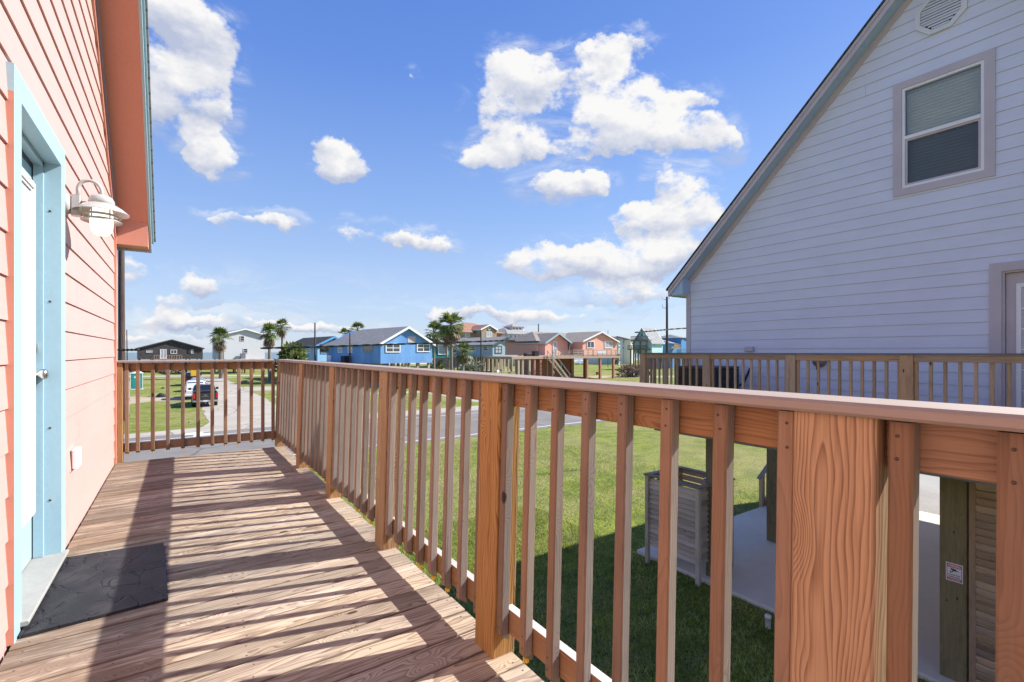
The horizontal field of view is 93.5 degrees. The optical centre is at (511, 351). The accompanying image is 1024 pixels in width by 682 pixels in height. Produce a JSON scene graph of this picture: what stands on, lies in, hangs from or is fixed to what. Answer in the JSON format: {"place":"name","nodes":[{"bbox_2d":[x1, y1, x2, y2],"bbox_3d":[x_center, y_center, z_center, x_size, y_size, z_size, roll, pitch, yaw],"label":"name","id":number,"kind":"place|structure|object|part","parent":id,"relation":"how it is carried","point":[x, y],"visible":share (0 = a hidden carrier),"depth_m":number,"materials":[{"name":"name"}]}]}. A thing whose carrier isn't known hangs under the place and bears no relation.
{"place":"outdoors","nodes":[
{"label":"outdoors","id":0,"kind":"place"},
{"bbox_2d":[117,349,139,350],"bbox_3d":[-11.140,-0.066,13.675,0.915,0.088,0.075,0,0,-23],"label":"overhead cable","id":1,"kind":"object","parent":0,"point":[128,349],"visible":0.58,"depth_m":13.73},
{"bbox_2d":[129,396,190,403],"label":"dirt path","id":2,"kind":"structure","parent":0,"point":[142,399],"depth_m":50.13,"materials":[{"name":"beige soil"}]},
{"bbox_2d":[185,380,204,398],"bbox_3d":[-34.293,3.975,52.114,2.400,1.950,5.260,0,0,-35],"label":"parked suv","id":3,"kind":"object","parent":2,"relation":"on","point":[190,383],"visible":0.3,"depth_m":50.02,"materials":[{"name":"white paint"}]},
{"bbox_2d":[135,339,204,371],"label":"wooden beach house","id":4,"kind":"structure","parent":0,"point":[171,349],"depth_m":121.69,"materials":[{"name":"wood"}]},
{"bbox_2d":[160,349,166,358],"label":"door","id":5,"kind":"structure","parent":4,"relation":"in","point":[163,352],"depth_m":120.83,"materials":[{"name":"white paint"}]},
{"bbox_2d":[200,377,275,412],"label":"side street","id":6,"kind":"structure","parent":0,"point":[232,397],"depth_m":49.04,"materials":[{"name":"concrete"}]},
{"bbox_2d":[185,372,201,383],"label":"pickup truck","id":7,"kind":"object","parent":6,"relation":"on","point":[188,376],"visible":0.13,"depth_m":70.20,"materials":[{"name":"black paint"}]},
{"bbox_2d":[191,370,195,375],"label":"yellow box","id":8,"kind":"object","parent":7,"relation":"on","point":[193,372],"visible":0.39,"depth_m":70.32,"materials":[{"name":"plastic"}]},
{"bbox_2d":[191,377,207,383],"bbox_3d":[-40.368,4.100,61.893,2.260,1.700,4.860,0,0,-35],"label":"parked suv","id":9,"kind":"object","parent":6,"relation":"on","point":[201,378],"visible":0.14,"depth_m":60.57,"materials":[{"name":"silver metal"}]},
{"bbox_2d":[188,384,218,406],"bbox_3d":[-29.076,3.990,45.480,2.460,1.920,6.105,0,0,-35],"label":"pickup truck","id":10,"kind":"object","parent":6,"relation":"on","point":[205,393],"visible":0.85,"depth_m":43.64,"materials":[{"name":"black paint"}]},
{"bbox_3d":[-28.702,3.340,44.939,1.700,0.380,0.250,0,0,-35],"label":"rear window","id":11,"kind":"part","parent":10,"relation":"part of","materials":[{"name":"black glass"}]},
{"bbox_2d":[212,328,264,373],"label":"white beach house","id":12,"kind":"structure","parent":0,"point":[245,343],"depth_m":112.07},
{"bbox_2d":[244,386,378,390],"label":"driveway","id":13,"kind":"structure","parent":0,"point":[258,388],"depth_m":65.25,"materials":[{"name":"concrete"}]},
{"bbox_2d":[349,333,350,362],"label":"utility pole","id":14,"kind":"object","parent":13,"relation":"on","point":[349,348],"visible":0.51,"depth_m":67.54,"materials":[{"name":"brown wood"}]},
{"bbox_2d":[294,336,337,360],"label":"light blue house","id":15,"kind":"structure","parent":0,"point":[321,356],"depth_m":84.37,"materials":[{"name":"wood"}]},
{"bbox_2d":[129,369,514,376],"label":"cross street","id":16,"kind":"structure","parent":0,"point":[227,375],"depth_m":101.30,"materials":[{"name":"grey asphalt"}]},
{"bbox_2d":[124,407,603,461],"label":"road","id":17,"kind":"structure","parent":0,"point":[544,418],"depth_m":27.51,"materials":[{"name":"grey asphalt"}]},
{"bbox_2d":[124,414,457,442],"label":"road marking","id":18,"kind":"object","parent":17,"relation":"on","point":[230,433],"depth_m":28.82,"materials":[{"name":"paint"}]},
{"bbox_2d":[117,352,636,362],"bbox_3d":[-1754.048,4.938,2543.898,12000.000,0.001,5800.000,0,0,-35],"label":"sea","id":19,"kind":"structure","parent":0,"point":[206,356],"depth_m":528.43,"materials":[{"name":"blue liquid"}]},
{"bbox_2d":[275,391,478,402],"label":"driveway","id":20,"kind":"structure","parent":0,"point":[473,400],"depth_m":54.02,"materials":[{"name":"concrete"}]},
{"bbox_2d":[260,340,514,348],"bbox_3d":[-3.878,-0.280,16.799,8.718,0.385,0.073,0,0,-23],"label":"overhead cable","id":21,"kind":"object","parent":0,"point":[291,347],"visible":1,"depth_m":16.46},
{"bbox_2d":[401,336,453,369],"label":"teal house","id":22,"kind":"structure","parent":0,"point":[440,351],"depth_m":97.75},
{"bbox_2d":[438,345,447,354],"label":"shuttered window","id":23,"kind":"structure","parent":22,"relation":"in","point":[441,350],"depth_m":97.83,"materials":[{"name":"grey glass"}]},
{"bbox_2d":[435,323,504,366],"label":"tan stucco house","id":24,"kind":"structure","parent":0,"point":[474,330],"depth_m":157.32,"materials":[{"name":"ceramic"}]},
{"bbox_2d":[486,332,491,336],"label":"window","id":25,"kind":"structure","parent":24,"relation":"in","point":[488,334],"depth_m":157.34,"materials":[{"name":"white glass"}]},
{"bbox_2d":[117,0,881,352],"label":"sky","id":26,"kind":"structure","parent":0,"point":[555,165],"materials":[{"name":"blue"}]},
{"bbox_2d":[498,324,529,364],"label":"white tower house","id":27,"kind":"structure","parent":0,"point":[512,330],"depth_m":186.73,"materials":[{"name":"grey concrete"}]},
{"bbox_2d":[124,360,926,681],"bbox_3d":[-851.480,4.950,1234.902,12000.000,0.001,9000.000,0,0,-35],"label":"ground","id":28,"kind":"structure","parent":0,"point":[750,462],"depth_m":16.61,"materials":[{"name":"green plant"}]},
{"bbox_2d":[0,0,155,664],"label":"coral house","id":29,"kind":"structure","parent":28,"relation":"on","point":[75,96],"depth_m":2.69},
{"bbox_2d":[22,157,48,569],"bbox_3d":[-2.369,0.060,2.294,0.113,2.109,0.797,0,0,-35],"label":"door","id":30,"kind":"structure","parent":29,"relation":"in","point":[29,345],"depth_m":2.52,"materials":[{"name":"white paint"}]},
{"bbox_2d":[65,179,129,237],"bbox_3d":[-2.545,-0.881,2.964,0.306,0.352,0.276,0,0,-35],"label":"wall lamp","id":31,"kind":"object","parent":29,"relation":"attached to","point":[101,213],"visible":0.96,"depth_m":2.92,"materials":[{"name":"white metal"}]},
{"bbox_2d":[0,446,543,681],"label":"wooden deck","id":32,"kind":"structure","parent":29,"relation":"attached to","point":[280,566],"depth_m":2.28,"materials":[{"name":"brown wood"}]},
{"bbox_2d":[19,543,167,638],"bbox_3d":[-2.066,1.161,2.470,0.505,0.013,0.908,0,0,-35],"label":"doormat","id":33,"kind":"object","parent":32,"relation":"on","point":[88,587],"visible":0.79,"depth_m":2.36,"materials":[{"name":"rubber"}]},
{"bbox_2d":[117,359,274,462],"bbox_3d":[-3.580,0.760,5.564,1.529,1.339,0.138,0,0,-35],"label":"end railing","id":34,"kind":"object","parent":32,"relation":"attached to","point":[138,366],"visible":1,"depth_m":5.44,"materials":[{"name":"brown wood"}]},
{"bbox_2d":[275,359,1023,681],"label":"deck railing","id":35,"kind":"object","parent":32,"relation":"on","point":[849,469],"visible":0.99,"depth_m":1.22,"materials":[{"name":"brown wood"}]},
{"bbox_2d":[118,250,129,420],"bbox_3d":[-28.010,-2.916,34.741,0.698,15.733,0.441,0,0,-35],"label":"utility pole","id":36,"kind":"object","parent":28,"relation":"on","point":[121,301],"visible":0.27,"depth_m":34.54,"materials":[{"name":"wood"}]},
{"bbox_2d":[130,371,142,389],"bbox_3d":[-49.892,3.760,64.031,1.300,2.380,1.250,0,0,-35],"label":"portable toilet","id":37,"kind":"object","parent":28,"relation":"on","point":[132,380],"visible":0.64,"depth_m":63.42,"materials":[{"name":"teal plastic"}]},
{"bbox_2d":[132,375,140,387],"bbox_3d":[-49.553,3.895,63.539,0.920,1.790,0.044,0,0,-35],"label":"door","id":38,"kind":"structure","parent":37,"relation":"in","point":[133,376],"depth_m":63.41,"materials":[{"name":"teal plastic"}]},
{"bbox_2d":[156,393,165,396],"bbox_3d":[-38.613,4.728,52.961,0.954,0.445,0.683,0,0,-35],"label":"tarpaulin heap","id":39,"kind":"object","parent":28,"relation":"on","point":[161,395],"visible":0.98,"depth_m":52.79,"materials":[{"name":"black plastic"}]},
{"bbox_2d":[209,326,233,378],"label":"palm tree","id":40,"kind":"object","parent":28,"relation":"on","point":[219,347],"visible":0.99,"depth_m":89.74,"materials":[{"name":"green plant"}]},
{"bbox_2d":[201,409,275,427],"bbox_3d":[-19.239,4.937,37.151,8.500,0.001,9.014,0,0,-35],"label":"street mouth","id":41,"kind":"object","parent":28,"relation":"on","point":[231,419],"visible":0.5,"depth_m":35.75},
{"bbox_2d":[259,322,278,379],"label":"palm tree","id":42,"kind":"object","parent":28,"relation":"on","point":[269,337],"visible":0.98,"depth_m":83.65,"materials":[{"name":"green plant"}]},
{"bbox_2d":[274,318,291,346],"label":"palm tree","id":43,"kind":"object","parent":28,"relation":"on","point":[280,331],"visible":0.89,"depth_m":94.62,"materials":[{"name":"green plant"}]},
{"bbox_2d":[272,341,308,371],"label":"palmetto clump","id":44,"kind":"object","parent":28,"relation":"on","point":[295,353],"visible":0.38,"depth_m":76.84,"materials":[{"name":"green plant"}]},
{"bbox_2d":[124,406,477,438],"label":"road shoulder","id":45,"kind":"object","parent":28,"relation":"on","point":[193,430],"visible":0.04,"depth_m":31.12},
{"bbox_2d":[314,323,315,360],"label":"utility pole","id":46,"kind":"object","parent":28,"relation":"on","point":[314,341],"visible":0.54,"depth_m":74.99,"materials":[{"name":"brown wood"}]},
{"bbox_2d":[336,328,349,334],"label":"palm tree","id":47,"kind":"object","parent":28,"relation":"on","point":[344,330],"visible":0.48,"depth_m":109.55,"materials":[{"name":"green plant"}]},
{"bbox_2d":[348,321,363,332],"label":"palm tree","id":48,"kind":"object","parent":28,"relation":"on","point":[355,324],"visible":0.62,"depth_m":104.35,"materials":[{"name":"green plant"}]},
{"bbox_2d":[320,326,435,385],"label":"bright blue house","id":49,"kind":"structure","parent":28,"relation":"on","point":[392,355],"depth_m":69.01,"materials":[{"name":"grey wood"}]},
{"bbox_2d":[320,344,329,351],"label":"window","id":50,"kind":"structure","parent":49,"relation":"in","point":[324,349],"depth_m":77.62,"materials":[{"name":"glass"}]},
{"bbox_2d":[363,346,372,351],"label":"window","id":51,"kind":"structure","parent":49,"relation":"in","point":[365,348],"depth_m":67.41,"materials":[{"name":"grey glass"}]},
{"bbox_2d":[385,343,400,352],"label":"window","id":52,"kind":"structure","parent":49,"relation":"in","point":[388,348],"depth_m":66.27,"materials":[{"name":"white glass"}]},
{"bbox_2d":[417,344,429,351],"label":"window","id":53,"kind":"structure","parent":49,"relation":"in","point":[420,347],"depth_m":69.80,"materials":[{"name":"white glass"}]},
{"bbox_2d":[424,320,442,368],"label":"palm tree","id":54,"kind":"object","parent":28,"relation":"on","point":[434,325],"visible":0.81,"depth_m":87.73,"materials":[{"name":"green plant"}]},
{"bbox_2d":[430,360,444,368],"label":"hedge","id":55,"kind":"object","parent":28,"relation":"on","point":[439,365],"visible":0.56,"depth_m":99.72,"materials":[{"name":"green plant"}]},
{"bbox_2d":[438,324,448,369],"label":"palm tree","id":56,"kind":"object","parent":28,"relation":"on","point":[446,361],"visible":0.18,"depth_m":81.84,"materials":[{"name":"plant"}]},
{"bbox_2d":[434,310,467,369],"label":"palm tree","id":57,"kind":"object","parent":28,"relation":"on","point":[449,333],"visible":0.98,"depth_m":79.53,"materials":[{"name":"green plant"}]},
{"bbox_2d":[453,340,474,370],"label":"palm tree","id":58,"kind":"object","parent":28,"relation":"on","point":[461,357],"visible":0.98,"depth_m":83.51,"materials":[{"name":"green plant"}]},
{"bbox_2d":[457,360,484,371],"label":"oleander bush","id":59,"kind":"object","parent":28,"relation":"on","point":[471,365],"visible":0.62,"depth_m":89.40,"materials":[{"name":"green plant"}]},
{"bbox_2d":[480,331,481,371],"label":"utility pole","id":60,"kind":"object","parent":28,"relation":"on","point":[480,349],"visible":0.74,"depth_m":104.68,"materials":[{"name":"wood"}]},
{"bbox_2d":[453,336,517,371],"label":"grey blue stilt house","id":61,"kind":"structure","parent":28,"relation":"on","point":[493,348],"depth_m":120.22,"materials":[{"name":"wood"}]},
{"bbox_2d":[495,346,501,353],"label":"window","id":62,"kind":"structure","parent":61,"relation":"in","point":[498,349],"depth_m":117.23,"materials":[{"name":"white glass"}]},
{"bbox_2d":[483,331,620,378],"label":"coral house","id":63,"kind":"structure","parent":28,"relation":"on","point":[586,345],"depth_m":89.72,"materials":[{"name":"wood"}]},
{"bbox_2d":[523,351,538,355],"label":"deck furniture","id":64,"kind":"object","parent":63,"relation":"on","point":[534,353],"visible":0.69,"depth_m":79.76,"materials":[{"name":"black plastic"}]},
{"bbox_2d":[553,341,556,354],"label":"door","id":65,"kind":"structure","parent":63,"relation":"in","point":[554,342],"depth_m":88.36,"materials":[{"name":"white paint"}]},
{"bbox_2d":[587,341,593,347],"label":"window","id":66,"kind":"structure","parent":63,"relation":"in","point":[590,344],"depth_m":90.94,"materials":[{"name":"white glass"}]},
{"bbox_2d":[604,341,611,347],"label":"window","id":67,"kind":"structure","parent":63,"relation":"in","point":[607,344],"depth_m":94.33,"materials":[{"name":"white glass"}]},
{"bbox_2d":[574,360,582,364],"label":"parked car","id":68,"kind":"object","parent":28,"relation":"on","point":[578,362],"visible":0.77,"depth_m":189.09,"materials":[{"name":"white paint"}]},
{"bbox_2d":[588,358,596,362],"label":"apartment building","id":69,"kind":"structure","parent":28,"relation":"on","point":[592,360],"depth_m":215.43,"materials":[{"name":"blue"}]},
{"bbox_2d":[597,345,619,364],"bbox_3d":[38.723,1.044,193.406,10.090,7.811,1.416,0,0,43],"label":"mint cottage","id":70,"kind":"structure","parent":28,"relation":"on","point":[606,360],"depth_m":192.56,"materials":[{"name":"teal paint"}]},
{"bbox_2d":[611,336,623,363],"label":"apartment building","id":71,"kind":"structure","parent":28,"relation":"on","point":[621,343],"depth_m":206.82,"materials":[{"name":"grey"}]},
{"bbox_2d":[615,353,620,364],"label":"red bush","id":72,"kind":"object","parent":28,"relation":"on","point":[617,360],"visible":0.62,"depth_m":174.79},
{"bbox_2d":[616,336,632,363],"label":"apartment building","id":73,"kind":"structure","parent":28,"relation":"on","point":[627,341],"depth_m":206.19,"materials":[{"name":"grey"}]},
{"bbox_2d":[615,363,639,376],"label":"dry bush","id":74,"kind":"object","parent":28,"relation":"on","point":[629,368],"visible":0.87,"depth_m":95.08,"materials":[{"name":"brown plant"}]},
{"bbox_2d":[649,340,680,367],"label":"grey roof cottage","id":75,"kind":"structure","parent":28,"relation":"on","point":[673,347],"depth_m":145.37,"materials":[{"name":"wood"}]},
{"bbox_2d":[663,297,670,352],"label":"utility pole","id":76,"kind":"object","parent":28,"relation":"on","point":[667,298],"visible":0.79,"depth_m":85.74,"materials":[{"name":"metal"}]},
{"bbox_2d":[643,466,734,586],"bbox_3d":[4.067,3.883,11.101,1.360,2.134,1.480,0,0,-35],"label":"outdoor shower","id":77,"kind":"object","parent":28,"relation":"on","point":[692,528],"visible":0.64,"depth_m":10.52,"materials":[{"name":"grey wood"}]},
{"bbox_2d":[765,614,771,628],"bbox_3d":[4.596,4.862,8.643,0.112,0.277,0.112,0,0,-35],"label":"cleanout pipe","id":78,"kind":"object","parent":28,"relation":"on","point":[768,617],"visible":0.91,"depth_m":8.61,"materials":[{"name":"white plastic"}]},
{"bbox_2d":[637,505,956,681],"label":"concrete slab","id":79,"kind":"structure","parent":28,"relation":"on","point":[753,575],"depth_m":10.60,"materials":[{"name":"grey concrete"}]},
{"bbox_2d":[757,464,766,506],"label":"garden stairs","id":80,"kind":"structure","parent":79,"relation":"on","point":[762,496],"depth_m":15.17,"materials":[{"name":"grey wood"}]},
{"bbox_2d":[666,0,1023,681],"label":"blue grey house","id":81,"kind":"structure","parent":79,"relation":"on","point":[876,204],"depth_m":7.91,"materials":[{"name":"wood"}]},
{"bbox_2d":[654,429,996,485],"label":"neighbour deck","id":82,"kind":"structure","parent":81,"relation":"attached to","point":[961,479],"depth_m":6.51,"materials":[{"name":"brown wood"}]},
{"bbox_2d":[650,358,688,384],"bbox_3d":[3.437,0.685,10.694,1.500,1.339,0.138,0,0,-35],"label":"neighbour side railing","id":83,"kind":"object","parent":82,"relation":"attached to","point":[667,368],"visible":0.09,"depth_m":10.65,"materials":[{"name":"brown wood"}]},
{"bbox_2d":[679,365,749,388],"bbox_3d":[4.167,0.693,9.929,1.274,0.815,0.903,0,0,-35],"label":"outdoor sofa","id":84,"kind":"object","parent":82,"relation":"on","point":[716,376],"visible":0.3,"depth_m":9.60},
{"bbox_2d":[639,353,1023,406],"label":"neighbour railing","id":85,"kind":"object","parent":82,"relation":"on","point":[907,376],"visible":0.52,"depth_m":7.05,"materials":[{"name":"brown wood"}]},
{"bbox_2d":[893,47,995,197],"bbox_3d":[6.697,-3.474,7.493,0.170,1.852,1.210,0,0,-35],"label":"window","id":86,"kind":"structure","parent":81,"relation":"in","point":[950,139],"depth_m":7.47,"materials":[{"name":"white paint"}]},
{"bbox_2d":[946,561,962,583],"bbox_3d":[6.523,3.254,7.100,0.009,0.268,0.191,0,0,-35],"label":"warning sign","id":87,"kind":"object","parent":81,"relation":"attached to","point":[954,572],"visible":1,"depth_m":7.10,"materials":[{"name":"white plastic"}]},
{"bbox_2d":[1006,272,1023,407],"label":"door","id":88,"kind":"structure","parent":81,"relation":"in","point":[1014,281],"depth_m":6.84,"materials":[{"name":"white paint"}]},
{"bbox_2d":[969,482,996,681],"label":"louvred store","id":89,"kind":"structure","parent":79,"relation":"on","point":[982,564],"depth_m":6.85,"materials":[{"name":"brown wood"}]},
{"bbox_2d":[919,474,939,514],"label":"gravel drive","id":90,"kind":"structure","parent":28,"relation":"on","point":[929,493],"depth_m":16.69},
{"bbox_2d":[574,375,649,378],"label":"patio","id":91,"kind":"structure","parent":0,"point":[590,377],"depth_m":93.36,"materials":[{"name":"beige concrete"}]},
{"bbox_2d":[627,328,664,368],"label":"mint house","id":92,"kind":"structure","parent":0,"point":[648,342],"depth_m":138.08,"materials":[{"name":"teal wood"}]},
{"bbox_2d":[634,328,685,332],"bbox_3d":[8.139,-1.104,21.968,6.198,0.580,0.071,0,0,-23],"label":"overhead cable","id":93,"kind":"object","parent":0,"point":[659,330],"visible":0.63,"depth_m":21.27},
{"bbox_2d":[660,335,685,352],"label":"blue tower house","id":94,"kind":"structure","parent":0,"point":[681,340],"depth_m":149.22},
{"bbox_2d":[678,348,685,365],"bbox_3d":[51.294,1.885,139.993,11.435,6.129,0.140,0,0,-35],"label":"house","id":95,"kind":"structure","parent":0,"point":[679,350],"depth_m":137.95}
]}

